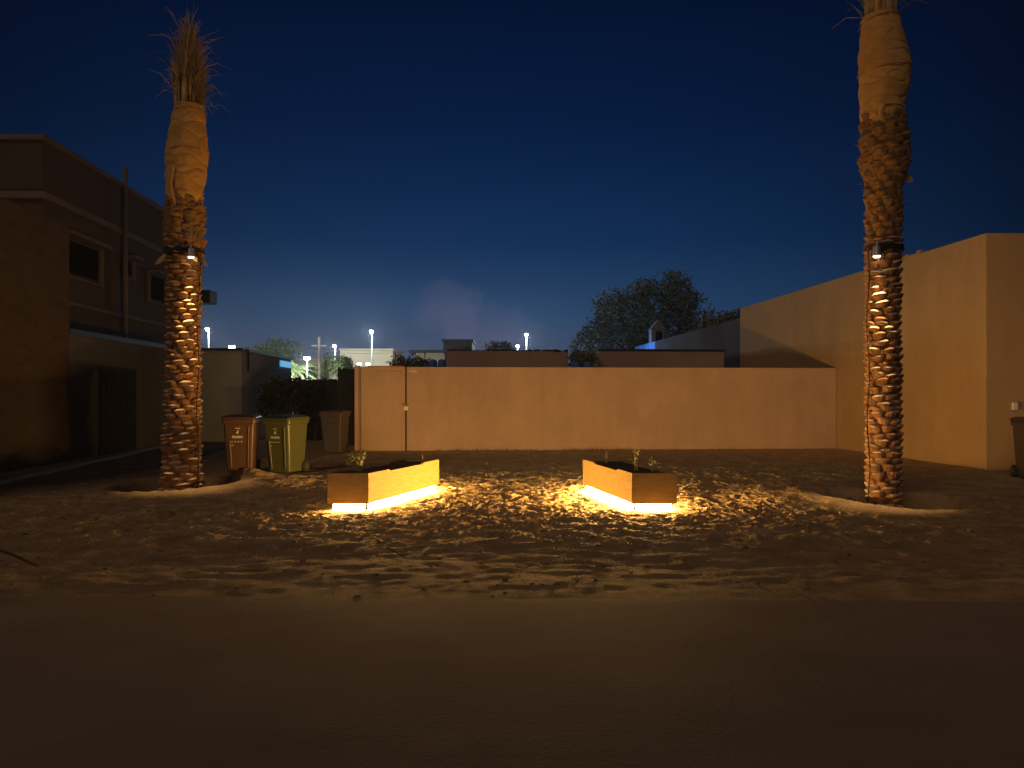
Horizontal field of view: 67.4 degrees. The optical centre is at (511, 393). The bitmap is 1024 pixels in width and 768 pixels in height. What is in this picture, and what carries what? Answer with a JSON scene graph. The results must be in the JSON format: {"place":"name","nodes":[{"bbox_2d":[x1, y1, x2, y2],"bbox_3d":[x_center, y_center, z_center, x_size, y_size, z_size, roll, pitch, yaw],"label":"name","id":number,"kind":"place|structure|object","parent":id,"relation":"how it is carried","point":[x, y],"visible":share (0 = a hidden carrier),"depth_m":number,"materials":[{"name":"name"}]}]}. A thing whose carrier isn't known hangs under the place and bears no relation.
{"place":"outdoors","nodes":[
{"label":"outdoors","id":0,"kind":"place"},
{"bbox_2d":[0,595,1023,767],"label":"road","id":1,"kind":"structure","parent":0,"point":[119,681],"depth_m":3.94,"materials":[{"name":"grey asphalt"}]},
{"bbox_2d":[0,413,1023,601],"bbox_3d":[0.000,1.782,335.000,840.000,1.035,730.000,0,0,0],"label":"ground","id":2,"kind":"structure","parent":0,"point":[465,499],"depth_m":8.30,"materials":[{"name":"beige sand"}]},
{"bbox_2d":[0,549,37,566],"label":"stick","id":3,"kind":"object","parent":2,"relation":"on","point":[16,556],"visible":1,"depth_m":6.98,"materials":[{"name":"brown wood"}]},
{"bbox_2d":[0,197,68,472],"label":"stone annex","id":4,"kind":"object","parent":2,"relation":"on","point":[34,339],"visible":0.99,"depth_m":15.59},
{"bbox_2d":[0,134,216,343],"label":"two storey house","id":5,"kind":"structure","parent":2,"relation":"on","point":[118,280],"depth_m":22.20,"materials":[{"name":"beige paint"}]},
{"bbox_2d":[69,229,112,287],"bbox_3d":[-11.741,-3.685,21.186,0.406,1.190,2.475,0,0,-4],"label":"window","id":6,"kind":"structure","parent":5,"relation":"in","point":[83,260],"depth_m":21.43,"materials":[{"name":"white glass"}]},
{"bbox_2d":[128,255,144,281],"bbox_3d":[-11.930,-3.955,24.211,0.406,0.730,0.822,0,0,-4],"label":"window","id":7,"kind":"structure","parent":5,"relation":"in","point":[134,258],"depth_m":24.36,"materials":[{"name":"brown glass"}]},
{"bbox_2d":[147,269,167,306],"bbox_3d":[-12.070,-3.610,26.461,0.406,1.100,1.623,0,0,-4],"label":"window","id":8,"kind":"structure","parent":5,"relation":"in","point":[156,287],"depth_m":26.28,"materials":[{"name":"brown glass"}]},
{"bbox_2d":[69,328,167,460],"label":"whitewashed wall","id":9,"kind":"structure","parent":2,"relation":"on","point":[117,387],"depth_m":19.20,"materials":[{"name":"white plaster"}]},
{"bbox_2d":[145,4,232,490],"bbox_3d":[-5.112,-1.912,12.182,1.184,8.669,1.211,0,0,26],"label":"date palm","id":10,"kind":"object","parent":2,"relation":"on","point":[186,159],"visible":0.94,"depth_m":11.99,"materials":[{"name":"brown plant"}]},
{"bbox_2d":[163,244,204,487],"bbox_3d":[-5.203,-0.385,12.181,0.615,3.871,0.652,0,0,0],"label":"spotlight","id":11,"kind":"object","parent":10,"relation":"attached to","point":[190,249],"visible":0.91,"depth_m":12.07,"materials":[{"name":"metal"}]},
{"bbox_2d":[205,327,210,347],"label":"street lamp","id":12,"kind":"object","parent":2,"relation":"on","point":[208,329],"visible":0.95,"depth_m":76.03,"materials":[{"name":"white metal"}]},
{"bbox_2d":[221,414,261,471],"bbox_3d":[-5.084,0.935,14.474,0.628,1.090,0.827,0,0,-9],"label":"wheelie bin","id":13,"kind":"object","parent":2,"relation":"on","point":[241,433],"visible":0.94,"depth_m":14.17,"materials":[{"name":"brown plastic"}]},
{"bbox_2d":[199,348,293,441],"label":"white shed","id":14,"kind":"structure","parent":2,"relation":"on","point":[233,379],"depth_m":24.00,"materials":[{"name":"paint"}]},
{"bbox_2d":[245,343,277,353],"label":"street tree","id":15,"kind":"object","parent":2,"relation":"on","point":[259,348],"visible":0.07,"depth_m":61.49,"materials":[{"name":"green plant"}]},
{"bbox_2d":[252,374,289,416],"bbox_3d":[-7.383,0.546,23.572,1.113,2.323,1.136,0,0,0],"label":"dark shrub","id":16,"kind":"object","parent":2,"relation":"on","point":[271,398],"visible":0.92,"depth_m":23.48,"materials":[{"name":"green plant"}]},
{"bbox_2d":[254,334,303,361],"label":"street tree","id":17,"kind":"object","parent":2,"relation":"on","point":[288,353],"visible":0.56,"depth_m":61.68,"materials":[{"name":"green plant"}]},
{"bbox_2d":[261,415,309,472],"bbox_3d":[-4.263,0.949,14.523,0.628,1.090,0.827,0,0,17],"label":"wheelie bin","id":18,"kind":"object","parent":2,"relation":"on","point":[285,436],"visible":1,"depth_m":14.26,"materials":[{"name":"green plastic"}]},
{"bbox_2d":[278,370,308,414],"bbox_3d":[-6.833,0.490,24.008,0.989,2.437,1.075,0,0,-24],"label":"dark shrub","id":19,"kind":"object","parent":2,"relation":"on","point":[294,391],"visible":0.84,"depth_m":23.89,"materials":[{"name":"green plant"}]},
{"bbox_2d":[291,360,319,414],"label":"palm","id":20,"kind":"object","parent":2,"relation":"on","point":[296,368],"visible":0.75,"depth_m":54.89,"materials":[{"name":"green plant"}]},
{"bbox_2d":[304,357,309,379],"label":"floodlight","id":21,"kind":"object","parent":2,"relation":"on","point":[307,358],"visible":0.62,"depth_m":53.48,"materials":[{"name":"white metal"}]},
{"bbox_2d":[297,380,330,440],"bbox_3d":[-6.319,0.619,24.388,1.133,2.178,1.122,0,0,17],"label":"dark shrub","id":22,"kind":"object","parent":2,"relation":"on","point":[314,394],"visible":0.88,"depth_m":24.30,"materials":[{"name":"green plant"}]},
{"bbox_2d":[306,365,328,379],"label":"street bush","id":23,"kind":"object","parent":2,"relation":"on","point":[314,375],"visible":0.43,"depth_m":59.59,"materials":[{"name":"green plant"}]},
{"bbox_2d":[299,378,337,439],"bbox_3d":[-6.092,0.550,24.784,2.191,2.100,0.131,0,0,28],"label":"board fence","id":24,"kind":"object","parent":2,"relation":"on","point":[332,386],"visible":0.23,"depth_m":24.63,"materials":[{"name":"wood"}]},
{"bbox_2d":[299,359,337,379],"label":"building","id":25,"kind":"structure","parent":2,"relation":"on","point":[311,361],"depth_m":72.00,"materials":[{"name":"white paint"}]},
{"bbox_2d":[311,337,326,378],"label":"telephone pole","id":26,"kind":"object","parent":2,"relation":"on","point":[319,360],"visible":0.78,"depth_m":55.91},
{"bbox_2d":[239,345,546,353],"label":"overhead cables","id":27,"kind":"object","parent":26,"relation":"hanging from","point":[355,353],"visible":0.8,"depth_m":60.39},
{"bbox_2d":[315,352,346,378],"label":"street bush","id":28,"kind":"object","parent":2,"relation":"on","point":[333,366],"visible":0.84,"depth_m":57.78,"materials":[{"name":"green plant"}]},
{"bbox_2d":[318,410,350,452],"bbox_3d":[-4.457,0.955,19.374,0.628,1.090,0.827,0,0,6],"label":"wheelie bin","id":29,"kind":"object","parent":2,"relation":"on","point":[334,425],"visible":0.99,"depth_m":19.08,"materials":[{"name":"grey plastic"}]},
{"bbox_2d":[337,354,354,368],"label":"street bush","id":30,"kind":"object","parent":2,"relation":"on","point":[349,365],"visible":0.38,"depth_m":59.78,"materials":[{"name":"green plant"}]},
{"bbox_2d":[338,367,354,444],"bbox_3d":[-4.607,0.415,22.327,1.050,2.370,0.133,0,0,18],"label":"tall fence","id":31,"kind":"object","parent":2,"relation":"on","point":[346,388],"visible":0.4,"depth_m":22.30,"materials":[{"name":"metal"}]},
{"bbox_2d":[369,329,372,365],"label":"street lamp","id":32,"kind":"object","parent":2,"relation":"on","point":[371,331],"visible":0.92,"depth_m":78.94,"materials":[{"name":"white metal"}]},
{"bbox_2d":[339,349,403,366],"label":"beige building","id":33,"kind":"structure","parent":2,"relation":"on","point":[381,357],"depth_m":88.00,"materials":[{"name":"beige paint"}]},
{"bbox_2d":[327,459,438,509],"bbox_3d":[-1.730,1.280,10.765,0.493,0.540,2.351,0,0,19],"label":"wooden planter","id":34,"kind":"object","parent":2,"relation":"on","point":[374,486],"visible":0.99,"depth_m":10.16,"materials":[{"name":"brown wood"}]},
{"bbox_2d":[343,450,366,470],"bbox_3d":[-2.095,0.913,10.308,0.348,0.318,0.262,0,0,0],"label":"planter plant","id":35,"kind":"object","parent":34,"relation":"in","point":[357,461],"visible":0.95,"depth_m":10.29,"materials":[{"name":"green plant"}]},
{"bbox_2d":[386,353,429,366],"bbox_3d":[-2.987,0.244,22.209,1.307,2.921,0.836,0,0,0],"label":"garden shrub","id":36,"kind":"object","parent":2,"relation":"on","point":[409,361],"visible":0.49,"depth_m":22.11,"materials":[{"name":"green plant"}]},
{"bbox_2d":[409,350,446,366],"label":"villa","id":37,"kind":"object","parent":2,"relation":"on","point":[436,355],"visible":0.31,"depth_m":60.00,"materials":[{"name":"beige paint"}]},
{"bbox_2d":[429,359,436,366],"bbox_3d":[-2.681,-0.515,26.000,0.290,1.300,0.290,0,0,0],"label":"water tank","id":38,"kind":"object","parent":2,"relation":"on","point":[432,362],"visible":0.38,"depth_m":25.88,"materials":[{"name":"blue plastic"}]},
{"bbox_2d":[437,359,445,366],"bbox_3d":[-2.383,-0.515,26.000,0.290,1.300,0.290,0,0,0],"label":"water tank","id":39,"kind":"object","parent":2,"relation":"on","point":[441,362],"visible":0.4,"depth_m":25.89,"materials":[{"name":"blue plastic"}]},
{"bbox_2d":[442,339,475,350],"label":"grey block","id":40,"kind":"structure","parent":2,"relation":"on","point":[460,344],"depth_m":66.00,"materials":[{"name":"grey concrete"}]},
{"bbox_2d":[484,340,513,350],"bbox_3d":[-0.701,-0.545,40.025,1.637,4.497,1.116,0,0,0],"label":"roof shrub","id":41,"kind":"object","parent":2,"relation":"on","point":[503,344],"visible":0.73,"depth_m":39.84,"materials":[{"name":"green plant"}]},
{"bbox_2d":[446,349,567,366],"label":"flat roofed block","id":42,"kind":"structure","parent":2,"relation":"on","point":[508,358],"depth_m":27.11,"materials":[{"name":"brown paint"}]},
{"bbox_2d":[572,362,579,366],"bbox_3d":[2.100,-0.400,25.200,0.290,1.300,0.290,0,0,0],"label":"water tank","id":43,"kind":"object","parent":2,"relation":"on","point":[575,364],"visible":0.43,"depth_m":25.09,"materials":[{"name":"blue plastic"}]},
{"bbox_2d":[567,348,598,366],"bbox_3d":[2.449,0.046,26.607,1.128,3.319,0.962,0,0,0],"label":"garden shrub","id":44,"kind":"object","parent":2,"relation":"on","point":[581,357],"visible":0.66,"depth_m":26.45,"materials":[{"name":"green plant"}]},
{"bbox_2d":[584,362,591,366],"bbox_3d":[2.494,-0.400,25.200,0.290,1.300,0.290,0,0,0],"label":"water tank","id":45,"kind":"object","parent":2,"relation":"on","point":[587,364],"visible":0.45,"depth_m":25.09,"materials":[{"name":"blue plastic"}]},
{"bbox_2d":[355,365,835,450],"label":"boundary wall","id":46,"kind":"structure","parent":2,"relation":"on","point":[401,408],"depth_m":20.47,"materials":[{"name":"beige paint"}]},
{"bbox_2d":[583,459,676,509],"bbox_3d":[1.590,1.280,10.765,0.558,0.540,2.230,0,0,-12],"label":"wooden planter","id":47,"kind":"object","parent":2,"relation":"on","point":[622,482],"visible":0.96,"depth_m":9.96,"materials":[{"name":"brown wood"}]},
{"bbox_2d":[631,448,638,470],"bbox_3d":[1.671,0.900,10.396,0.131,0.341,0.096,0,0,10],"label":"sapling","id":48,"kind":"object","parent":47,"relation":"in","point":[637,458],"visible":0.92,"depth_m":10.39,"materials":[{"name":"green plant"}]},
{"bbox_2d":[648,457,659,470],"bbox_3d":[1.892,0.956,10.264,0.209,0.232,0.131,0,0,0],"label":"sapling","id":49,"kind":"object","parent":47,"relation":"in","point":[655,466],"visible":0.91,"depth_m":10.26,"materials":[{"name":"green plant"}]},
{"bbox_2d":[568,267,712,356],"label":"shade tree","id":50,"kind":"object","parent":2,"relation":"on","point":[680,315],"visible":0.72,"depth_m":49.14,"materials":[{"name":"green plant"}]},
{"bbox_2d":[592,349,725,367],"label":"flat roofed block","id":51,"kind":"structure","parent":2,"relation":"on","point":[682,358],"depth_m":27.15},
{"bbox_2d":[635,318,739,367],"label":"grey house","id":52,"kind":"structure","parent":2,"relation":"on","point":[725,335],"depth_m":32.30,"materials":[{"name":"grey plaster"}]},
{"bbox_2d":[695,307,740,328],"bbox_3d":[10.399,-1.242,36.995,3.110,5.903,2.138,0,0,0],"label":"hedge tree","id":53,"kind":"object","parent":2,"relation":"on","point":[727,316],"visible":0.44,"depth_m":36.64,"materials":[{"name":"green plant"}]},
{"bbox_2d":[832,0,927,507],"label":"date palm","id":54,"kind":"object","parent":2,"relation":"on","point":[884,161],"visible":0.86,"depth_m":10.21,"materials":[{"name":"brown plant"}]},
{"bbox_2d":[863,241,903,502],"bbox_3d":[5.023,-0.235,10.379,0.520,3.571,0.552,0,0,0],"label":"spotlight","id":55,"kind":"object","parent":54,"relation":"attached to","point":[877,247],"visible":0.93,"depth_m":10.28,"materials":[{"name":"metal"}]},
{"bbox_2d":[740,233,1023,469],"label":"ochre house","id":56,"kind":"structure","parent":2,"relation":"on","point":[961,327],"depth_m":16.52,"materials":[{"name":"paint"}]},
{"bbox_2d":[1010,417,1023,476],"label":"wheelie bin","id":57,"kind":"object","parent":2,"relation":"on","point":[1017,424],"visible":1,"depth_m":13.62,"materials":[{"name":"brown plastic"}]},
{"bbox_2d":[0,0,1023,384],"label":"sky","id":58,"kind":"structure","parent":0,"point":[418,174],"materials":[{"name":"blue"}]},
{"bbox_2d":[362,446,824,451],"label":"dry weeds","id":59,"kind":"object","parent":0,"point":[563,450],"visible":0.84,"depth_m":20.18,"materials":[{"name":"brown plant"}]}
]}

